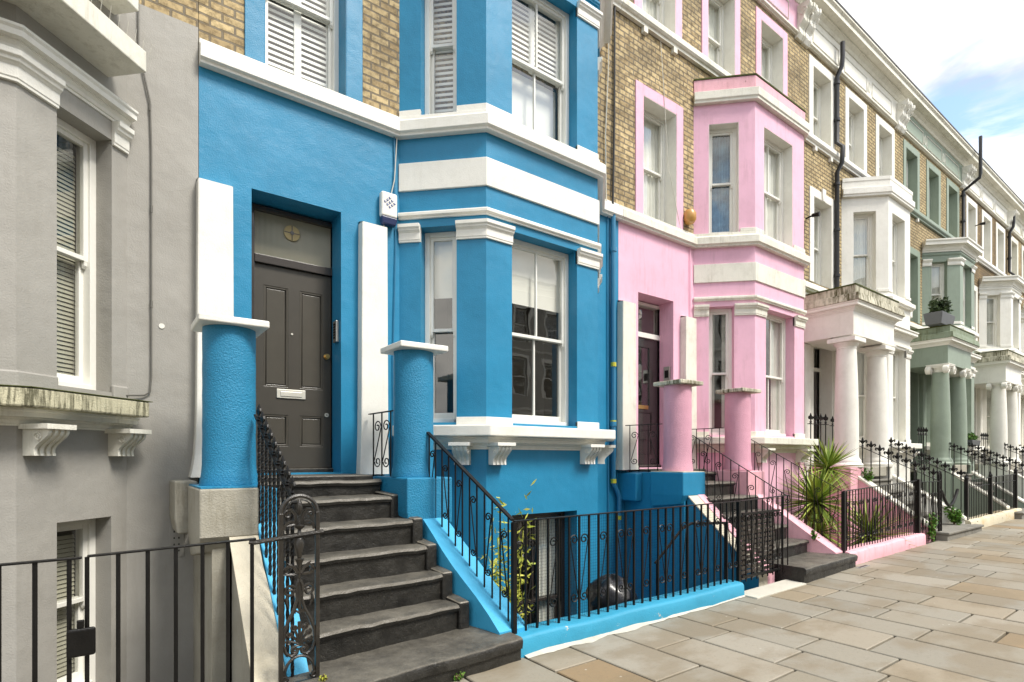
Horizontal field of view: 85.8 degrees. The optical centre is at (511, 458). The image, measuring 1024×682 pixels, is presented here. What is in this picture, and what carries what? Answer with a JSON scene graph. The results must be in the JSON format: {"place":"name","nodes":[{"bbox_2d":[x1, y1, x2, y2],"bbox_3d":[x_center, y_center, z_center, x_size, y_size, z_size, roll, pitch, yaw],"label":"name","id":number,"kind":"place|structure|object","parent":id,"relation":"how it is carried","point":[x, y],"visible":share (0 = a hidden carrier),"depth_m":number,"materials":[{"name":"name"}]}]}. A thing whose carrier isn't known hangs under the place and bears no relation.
{"place":"outdoors","nodes":[
{"label":"outdoors","id":0,"kind":"place"},
{"bbox_2d":[0,0,197,681],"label":"terraced house","id":1,"kind":"structure","parent":0,"point":[98,139],"depth_m":4.38,"materials":[{"name":"grey paint"}]},
{"bbox_2d":[57,117,95,389],"bbox_3d":[-3.430,-1.538,4.214,0.173,2.024,0.455,0,0,9],"label":"window","id":2,"kind":"structure","parent":1,"relation":"in","point":[84,258],"depth_m":4.35,"materials":[{"name":"white glass"}]},
{"bbox_2d":[57,518,95,681],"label":"window","id":3,"kind":"structure","parent":1,"relation":"in","point":[85,529],"depth_m":4.34,"materials":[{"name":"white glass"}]},
{"bbox_2d":[188,0,625,623],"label":"terraced house","id":4,"kind":"structure","parent":0,"point":[374,176],"depth_m":5.89,"materials":[{"name":"blue paint"}]},
{"bbox_2d":[254,262,330,467],"bbox_3d":[-2.224,-0.915,5.628,0.754,2.020,0.090,0,0,-36],"label":"door","id":5,"kind":"structure","parent":4,"relation":"in","point":[293,355],"depth_m":5.64,"materials":[{"name":"grey paint"}]},
{"bbox_2d":[265,0,338,92],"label":"window","id":6,"kind":"structure","parent":4,"relation":"in","point":[331,20],"depth_m":5.72,"materials":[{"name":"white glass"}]},
{"bbox_2d":[425,231,456,422],"bbox_3d":[-0.750,-1.445,6.188,0.399,2.118,0.289,0,0,9],"label":"window","id":7,"kind":"structure","parent":4,"relation":"in","point":[440,247],"depth_m":6.11,"materials":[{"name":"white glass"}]},
{"bbox_2d":[425,0,456,113],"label":"window","id":8,"kind":"structure","parent":4,"relation":"in","point":[431,50],"depth_m":6.13,"materials":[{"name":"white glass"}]},
{"bbox_2d":[512,511,564,623],"bbox_3d":[0.229,1.687,6.557,0.971,2.134,0.164,0,0,-36],"label":"window","id":9,"kind":"structure","parent":4,"relation":"in","point":[550,514],"depth_m":6.77,"materials":[{"name":"white glass"}]},
{"bbox_2d":[512,238,567,425],"bbox_3d":[0.271,-1.445,6.501,0.971,2.118,0.164,0,0,-36],"label":"window","id":10,"kind":"structure","parent":4,"relation":"in","point":[539,274],"depth_m":6.63,"materials":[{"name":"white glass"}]},
{"bbox_2d":[512,0,568,145],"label":"window","id":11,"kind":"structure","parent":4,"relation":"in","point":[561,80],"depth_m":6.67,"materials":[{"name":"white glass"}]},
{"bbox_2d":[586,574,637,610],"bbox_3d":[1.106,1.580,6.153,0.572,0.587,0.581,0,0,-36],"label":"rubbish bag","id":12,"kind":"object","parent":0,"point":[593,595],"visible":0.26,"depth_m":6.00,"materials":[{"name":"black plastic"}]},
{"bbox_2d":[616,0,818,521],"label":"terraced house","id":13,"kind":"structure","parent":0,"point":[714,260],"depth_m":9.03,"materials":[{"name":"pink paint"}]},
{"bbox_2d":[638,337,657,464],"bbox_3d":[2.081,-0.915,8.822,0.754,2.020,0.057,0,0,-36],"label":"door","id":14,"kind":"structure","parent":13,"relation":"in","point":[648,414],"depth_m":8.92,"materials":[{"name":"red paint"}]},
{"bbox_2d":[642,0,663,24],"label":"window","id":15,"kind":"structure","parent":13,"relation":"in","point":[655,8],"depth_m":8.96,"materials":[{"name":"white glass"}]},
{"bbox_2d":[644,110,664,221],"bbox_3d":[2.151,-4.598,8.794,0.800,1.804,0.164,0,0,-36],"label":"window","id":16,"kind":"structure","parent":13,"relation":"in","point":[654,127],"depth_m":8.97,"materials":[{"name":"white glass"}]},
{"bbox_2d":[708,0,723,68],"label":"window","id":17,"kind":"structure","parent":13,"relation":"in","point":[715,7],"depth_m":9.95,"materials":[{"name":"white glass"}]},
{"bbox_2d":[709,308,731,434],"bbox_3d":[3.466,-1.445,9.242,0.399,2.118,0.164,0,0,9],"label":"window","id":18,"kind":"structure","parent":13,"relation":"in","point":[726,314],"depth_m":9.23,"materials":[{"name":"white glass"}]},
{"bbox_2d":[709,128,735,232],"bbox_3d":[3.503,-4.595,9.246,0.471,1.818,0.164,0,0,9],"label":"window","id":19,"kind":"structure","parent":13,"relation":"in","point":[722,142],"depth_m":9.29,"materials":[{"name":"white glass"}]},
{"bbox_2d":[761,36,771,83],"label":"window","id":20,"kind":"structure","parent":13,"relation":"in","point":[766,48],"depth_m":10.94,"materials":[{"name":"clear glass"}]},
{"bbox_2d":[764,138,782,242],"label":"window","id":21,"kind":"structure","parent":13,"relation":"in","point":[773,155],"depth_m":9.79,"materials":[{"name":"white glass"}]},
{"bbox_2d":[766,313,785,435],"bbox_3d":[4.480,-1.445,9.605,0.948,2.118,0.164,0,0,-36],"label":"window","id":22,"kind":"structure","parent":13,"relation":"in","point":[777,325],"depth_m":9.81,"materials":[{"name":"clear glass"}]},
{"bbox_2d":[453,519,1023,681],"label":"pavement","id":23,"kind":"structure","parent":0,"point":[945,611],"depth_m":4.83,"materials":[{"name":"stone"}]},
{"bbox_2d":[453,672,464,680],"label":"weed","id":24,"kind":"object","parent":23,"relation":"on","point":[459,677],"visible":1,"depth_m":3.82,"materials":[{"name":"green plant"}]},
{"bbox_2d":[525,595,744,657],"bbox_3d":[1.406,1.525,5.205,3.200,0.022,0.090,0,0,-36],"label":"mortar fillet","id":25,"kind":"object","parent":23,"relation":"on","point":[582,641],"visible":1,"depth_m":4.81,"materials":[{"name":"white concrete"}]},
{"bbox_2d":[838,0,1023,201],"label":"sky","id":26,"kind":"structure","parent":0,"point":[966,57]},
{"bbox_2d":[898,85,983,483],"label":"terraced house","id":27,"kind":"structure","parent":0,"point":[937,152],"depth_m":15.13,"materials":[{"name":"green paint"}]},
{"bbox_2d":[906,159,907,187],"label":"window","id":28,"kind":"structure","parent":27,"relation":"in","point":[906,159],"depth_m":15.16,"materials":[{"name":"clear glass"}]},
{"bbox_2d":[929,179,929,218],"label":"window","id":29,"kind":"structure","parent":27,"relation":"in","point":[929,179],"depth_m":16.18,"materials":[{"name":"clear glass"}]},
{"bbox_2d":[931,263,943,300],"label":"window","id":30,"kind":"structure","parent":27,"relation":"in","point":[937,270],"depth_m":15.37,"materials":[{"name":"clear glass"}]},
{"bbox_2d":[923,311,954,326],"bbox_3d":[10.653,-3.440,13.743,0.937,0.300,0.397,0,0,-36],"label":"planter","id":31,"kind":"object","parent":27,"relation":"on","point":[936,318],"visible":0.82,"depth_m":13.51,"materials":[{"name":"stone"}]},
{"bbox_2d":[928,296,953,313],"bbox_3d":[10.665,-3.772,13.726,0.914,0.560,0.545,0,0,-36],"label":"window box plant","id":32,"kind":"object","parent":31,"relation":"in","point":[935,305],"depth_m":13.59,"materials":[{"name":"green plant"}]},
{"bbox_2d":[963,268,964,324],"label":"window","id":33,"kind":"structure","parent":27,"relation":"in","point":[963,268],"depth_m":15.78,"materials":[{"name":"clear glass"}]},
{"bbox_2d":[967,440,980,445],"bbox_3d":[12.471,-0.428,14.934,0.757,0.156,0.197,0,0,-36],"label":"planter","id":34,"kind":"object","parent":27,"relation":"on","point":[977,442],"visible":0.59,"depth_m":14.77,"materials":[{"name":"stone"}]},
{"bbox_2d":[967,432,978,439],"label":"potted plant","id":35,"kind":"object","parent":34,"relation":"in","point":[971,436],"visible":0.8,"depth_m":14.85,"materials":[{"name":"green plant"}]},
{"bbox_2d":[980,433,988,464],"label":"railing","id":36,"kind":"object","parent":27,"relation":"attached to","point":[985,435],"visible":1,"depth_m":16.76,"materials":[{"name":"black metal"}]},
{"bbox_2d":[965,152,1023,472],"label":"terraced house","id":37,"kind":"structure","parent":0,"point":[992,199],"depth_m":18.23,"materials":[{"name":"white paint"}]},
{"bbox_2d":[987,390,990,446],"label":"window","id":38,"kind":"structure","parent":37,"relation":"in","point":[988,391],"depth_m":18.54,"materials":[{"name":"clear glass"}]},
{"bbox_2d":[987,296,996,346],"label":"window","id":39,"kind":"structure","parent":37,"relation":"in","point":[991,300],"depth_m":18.48,"materials":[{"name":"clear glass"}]},
{"bbox_2d":[1007,200,1023,463],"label":"terraced house","id":40,"kind":"structure","parent":0,"point":[1017,250],"depth_m":21.31,"materials":[{"name":"white paint"}]},
{"label":"basement yard","id":41,"kind":"structure","parent":0,"visible":0},
{"bbox_2d":[169,476,527,681],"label":"front steps","id":42,"kind":"structure","parent":41,"relation":"on","point":[405,595],"depth_m":4.16,"materials":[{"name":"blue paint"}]},
{"bbox_2d":[191,312,268,485],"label":"entrance pillar","id":43,"kind":"structure","parent":42,"relation":"on","point":[228,400],"depth_m":4.12,"materials":[{"name":"blue paint"}]},
{"bbox_2d":[254,404,296,676],"bbox_3d":[-1.659,0.478,3.834,0.040,1.787,1.040,0,0,-37],"label":"railing","id":44,"kind":"object","parent":42,"relation":"on","point":[287,485],"visible":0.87,"depth_m":3.81,"materials":[{"name":"black metal"}]},
{"bbox_2d":[249,494,323,681],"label":"iron newel","id":45,"kind":"object","parent":42,"relation":"on","point":[299,585],"visible":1,"depth_m":3.37,"materials":[{"name":"black metal"}]},
{"bbox_2d":[318,674,327,681],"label":"weed","id":46,"kind":"object","parent":42,"relation":"on","point":[324,677],"visible":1,"depth_m":3.39,"materials":[{"name":"green plant"}]},
{"bbox_2d":[368,410,392,476],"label":"railing","id":47,"kind":"object","parent":42,"relation":"on","point":[381,427],"visible":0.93,"depth_m":5.46,"materials":[{"name":"black metal"}]},
{"bbox_2d":[380,340,447,476],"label":"entrance pillar","id":48,"kind":"structure","parent":42,"relation":"on","point":[413,390],"depth_m":5.05,"materials":[{"name":"blue paint"}]},
{"bbox_2d":[426,432,513,621],"bbox_3d":[-0.419,0.506,4.772,1.158,1.632,0.040,0,0,43],"label":"railing","id":49,"kind":"object","parent":42,"relation":"on","point":[474,480],"visible":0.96,"depth_m":4.65,"materials":[{"name":"black metal"}]},
{"bbox_2d":[480,479,536,617],"bbox_3d":[-0.034,1.554,5.093,0.731,2.740,0.604,0,0,-36],"label":"bamboo","id":50,"kind":"object","parent":41,"relation":"on","point":[495,562],"visible":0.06,"depth_m":5.06,"materials":[{"name":"green plant"}]},
{"bbox_2d":[516,579,743,657],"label":"wall","id":51,"kind":"structure","parent":41,"relation":"on","point":[553,633],"depth_m":5.00,"materials":[{"name":"blue paint"}]},
{"bbox_2d":[511,501,740,633],"bbox_3d":[1.292,0.947,5.301,3.209,0.945,0.038,0,0,-36],"label":"railing","id":52,"kind":"object","parent":51,"relation":"on","point":[515,609],"visible":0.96,"depth_m":5.05,"materials":[{"name":"black metal"}]},
{"bbox_2d":[739,495,788,581],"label":"area gate","id":53,"kind":"structure","parent":52,"relation":"attached to","point":[754,526],"depth_m":6.56,"materials":[{"name":"black metal"}]},
{"bbox_2d":[654,521,725,595],"bbox_3d":[2.079,1.812,6.316,1.360,2.176,0.031,0,0,-36],"label":"handrail","id":54,"kind":"object","parent":41,"relation":"on","point":[675,537],"visible":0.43,"depth_m":6.50,"materials":[{"name":"black metal"}]},
{"bbox_2d":[618,470,857,598],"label":"front steps","id":55,"kind":"structure","parent":41,"relation":"on","point":[810,559],"depth_m":7.53,"materials":[{"name":"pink paint"}]},
{"bbox_2d":[625,423,661,471],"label":"railing","id":56,"kind":"object","parent":55,"relation":"on","point":[648,445],"visible":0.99,"depth_m":7.73,"materials":[{"name":"black metal"}]},
{"bbox_2d":[653,379,702,470],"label":"entrance pillar","id":57,"kind":"structure","parent":55,"relation":"on","point":[677,434],"depth_m":7.42,"materials":[{"name":"pink paint"}]},
{"bbox_2d":[692,428,719,470],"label":"railing","id":58,"kind":"object","parent":55,"relation":"on","point":[708,446],"visible":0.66,"depth_m":8.59,"materials":[{"name":"black metal"}]},
{"bbox_2d":[715,387,760,469],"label":"entrance pillar","id":59,"kind":"structure","parent":55,"relation":"on","point":[738,425],"depth_m":8.29,"materials":[{"name":"pink paint"}]},
{"bbox_2d":[692,435,785,563],"bbox_3d":[2.957,0.525,7.235,1.160,1.701,0.032,0,0,35],"label":"railing","id":60,"kind":"object","parent":55,"relation":"on","point":[736,484],"visible":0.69,"depth_m":7.28,"materials":[{"name":"black metal"}]},
{"bbox_2d":[751,439,841,546],"bbox_3d":[4.149,0.470,8.126,1.230,1.589,0.032,0,0,29],"label":"railing","id":61,"kind":"object","parent":55,"relation":"on","point":[830,526],"visible":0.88,"depth_m":8.04,"materials":[{"name":"black metal"}]},
{"bbox_2d":[810,530,819,539],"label":"weed","id":62,"kind":"object","parent":55,"relation":"on","point":[813,534],"visible":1,"depth_m":7.74,"materials":[{"name":"green plant"}]},
{"bbox_2d":[773,438,872,537],"bbox_3d":[4.986,0.908,8.824,2.146,2.606,1.484,0,0,-36],"label":"spiky plant","id":63,"kind":"object","parent":41,"relation":"on","point":[829,457],"visible":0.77,"depth_m":8.66,"materials":[{"name":"green plant"}]},
{"bbox_2d":[790,503,856,546],"bbox_3d":[4.752,1.421,8.409,1.017,1.562,1.071,0,0,-7],"label":"spiky plant","id":64,"kind":"object","parent":41,"relation":"on","point":[819,527],"visible":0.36,"depth_m":8.34,"materials":[{"name":"green plant"}]},
{"bbox_2d":[801,0,921,522],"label":"terraced house","id":65,"kind":"structure","parent":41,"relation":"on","point":[857,85],"depth_m":12.13,"materials":[{"name":"white paint"}]},
{"bbox_2d":[814,372,817,462],"bbox_3d":[6.511,-0.915,12.089,0.764,2.020,0.057,0,0,-36],"label":"door","id":66,"kind":"structure","parent":65,"relation":"in","point":[815,373],"depth_m":12.26,"materials":[{"name":"red paint"}]},
{"bbox_2d":[813,81,819,138],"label":"window","id":67,"kind":"structure","parent":65,"relation":"in","point":[816,88],"depth_m":12.15,"materials":[{"name":"clear glass"}]},
{"bbox_2d":[814,206,820,284],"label":"window","id":68,"kind":"structure","parent":65,"relation":"in","point":[817,220],"depth_m":12.18,"materials":[{"name":"clear glass"}]},
{"bbox_2d":[829,416,833,440],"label":"railing","id":69,"kind":"object","parent":65,"relation":"on","point":[832,420],"visible":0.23,"depth_m":11.30,"materials":[{"name":"black metal"}]},
{"bbox_2d":[849,111,853,162],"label":"window","id":70,"kind":"structure","parent":65,"relation":"in","point":[851,116],"depth_m":13.14,"materials":[{"name":"clear glass"}]},
{"bbox_2d":[857,351,866,439],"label":"window","id":71,"kind":"structure","parent":65,"relation":"in","point":[861,358],"depth_m":12.51,"materials":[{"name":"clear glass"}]},
{"bbox_2d":[853,214,871,288],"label":"window","id":72,"kind":"structure","parent":65,"relation":"in","point":[862,224],"depth_m":12.51,"materials":[{"name":"clear glass"}]},
{"bbox_2d":[879,136,881,175],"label":"window","id":73,"kind":"structure","parent":65,"relation":"in","point":[880,139],"depth_m":14.12,"materials":[{"name":"white glass"}]},
{"bbox_2d":[892,221,896,294],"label":"window","id":74,"kind":"structure","parent":65,"relation":"in","point":[894,225],"depth_m":12.86,"materials":[{"name":"white glass"}]},
{"bbox_2d":[893,351,897,441],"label":"window","id":75,"kind":"structure","parent":65,"relation":"in","point":[895,356],"depth_m":12.88,"materials":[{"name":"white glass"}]},
{"bbox_2d":[917,427,927,466],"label":"railing","id":76,"kind":"object","parent":65,"relation":"attached to","point":[923,430],"visible":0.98,"depth_m":13.73,"materials":[{"name":"black metal"}]},
{"bbox_2d":[845,532,925,563],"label":"wall","id":77,"kind":"structure","parent":41,"relation":"on","point":[868,552],"depth_m":8.51,"materials":[{"name":"pink paint"}]},
{"bbox_2d":[841,479,920,552],"bbox_3d":[5.850,0.886,8.661,2.904,1.068,0.080,0,0,-36],"label":"railing","id":78,"kind":"object","parent":77,"relation":"on","point":[915,493],"visible":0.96,"depth_m":8.58,"materials":[{"name":"black metal"}]},
{"bbox_2d":[812,466,983,548],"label":"front steps","id":79,"kind":"structure","parent":41,"relation":"on","point":[950,531],"depth_m":10.38,"materials":[{"name":"grey paint"}]},
{"bbox_2d":[807,413,828,468],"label":"railing","id":80,"kind":"object","parent":79,"relation":"on","point":[816,417],"visible":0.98,"depth_m":10.49,"materials":[{"name":"black metal"}]},
{"bbox_2d":[861,467,873,481],"bbox_3d":[6.735,0.305,10.416,0.221,0.294,0.270,0,0,0],"label":"weed","id":81,"kind":"object","parent":79,"relation":"on","point":[868,476],"visible":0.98,"depth_m":10.41,"materials":[{"name":"green plant"}]},
{"bbox_2d":[859,437,937,517],"bbox_3d":[7.273,0.397,10.407,1.292,1.631,0.051,0,0,22],"label":"railing","id":82,"kind":"object","parent":79,"relation":"on","point":[933,472],"visible":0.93,"depth_m":10.40,"materials":[{"name":"black metal"}]},
{"bbox_2d":[889,437,965,511],"bbox_3d":[8.469,0.358,11.288,1.393,1.635,0.051,0,0,16],"label":"railing","id":83,"kind":"object","parent":79,"relation":"on","point":[929,457],"visible":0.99,"depth_m":11.26,"materials":[{"name":"black metal"}]},
{"bbox_2d":[942,489,958,506],"bbox_3d":[8.617,0.774,10.851,0.988,0.346,0.055,0,0,-36],"label":"hanging rope","id":84,"kind":"object","parent":83,"relation":"hanging from","point":[953,499],"visible":0.9,"depth_m":10.87,"materials":[{"name":"black metal"}]},
{"bbox_2d":[921,470,941,541],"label":"area gate","id":85,"kind":"structure","parent":79,"relation":"attached to","point":[939,503],"depth_m":9.77,"materials":[{"name":"black metal"}]},
{"bbox_2d":[943,505,963,524],"bbox_3d":[8.747,1.091,10.909,0.398,0.464,0.310,0,0,-18],"label":"weed","id":86,"kind":"object","parent":79,"relation":"on","point":[956,516],"visible":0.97,"depth_m":10.86,"materials":[{"name":"green plant"}]},
{"bbox_2d":[917,465,1023,518],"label":"front steps","id":87,"kind":"structure","parent":41,"relation":"on","point":[957,485],"depth_m":13.56,"materials":[{"name":"white paint"}]},
{"bbox_2d":[949,442,1007,484],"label":"railing","id":88,"kind":"object","parent":87,"relation":"on","point":[1003,465],"visible":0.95,"depth_m":13.36,"materials":[{"name":"black metal"}]},
{"bbox_2d":[967,442,1023,498],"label":"railing","id":89,"kind":"object","parent":87,"relation":"on","point":[984,450],"visible":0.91,"depth_m":14.33,"materials":[{"name":"black metal"}]},
{"bbox_2d":[965,508,1021,527],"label":"wall","id":90,"kind":"structure","parent":41,"relation":"on","point":[995,518],"depth_m":11.96,"materials":[{"name":"white paint"}]},
{"bbox_2d":[964,466,1017,519],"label":"railing","id":91,"kind":"object","parent":90,"relation":"on","point":[989,493],"visible":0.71,"depth_m":12.05,"materials":[{"name":"black metal"}]},
{"bbox_2d":[979,464,1023,498],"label":"front steps","id":92,"kind":"structure","parent":41,"relation":"on","point":[999,471],"depth_m":16.75,"materials":[{"name":"white paint"}]},
{"bbox_2d":[1004,443,1023,469],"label":"railing","id":93,"kind":"object","parent":92,"relation":"on","point":[1016,449],"visible":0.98,"depth_m":16.61,"materials":[{"name":"black metal"}]},
{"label":"pavement bed","id":94,"kind":"structure","parent":0,"visible":0},
{"bbox_2d":[744,579,805,598],"bbox_3d":[3.044,1.549,6.437,1.100,0.102,0.250,0,0,-36],"label":"gate threshold","id":95,"kind":"object","parent":94,"relation":"on","point":[769,589],"visible":0.5,"depth_m":6.41,"materials":[{"name":"white stone"}]},
{"bbox_2d":[834,496,917,548],"bbox_3d":[6.071,1.247,9.400,1.419,1.326,1.315,0,0,-7],"label":"spiky plant","id":96,"kind":"object","parent":94,"relation":"on","point":[868,526],"visible":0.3,"depth_m":9.30,"materials":[{"name":"green plant"}]},
{"bbox_2d":[927,512,938,540],"bbox_3d":[7.418,1.207,9.735,0.297,0.514,0.204,0,0,-36],"label":"weed","id":97,"kind":"object","parent":94,"relation":"on","point":[933,525],"visible":1,"depth_m":9.71,"materials":[{"name":"green plant"}]},
{"bbox_3d":[-3.132,2.196,2.057,3.800,1.449,0.261,0,0,-36],"label":"low wall","id":98,"kind":"object","parent":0,"visible":0},
{"bbox_2d":[85,538,255,681],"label":"railing","id":99,"kind":"object","parent":98,"relation":"on","point":[147,613],"visible":1,"depth_m":2.99,"materials":[{"name":"black metal"}]},
{"bbox_2d":[0,556,95,681],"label":"gate","id":100,"kind":"structure","parent":99,"relation":"attached to","point":[80,640],"depth_m":2.70,"materials":[{"name":"black metal"}]}
]}

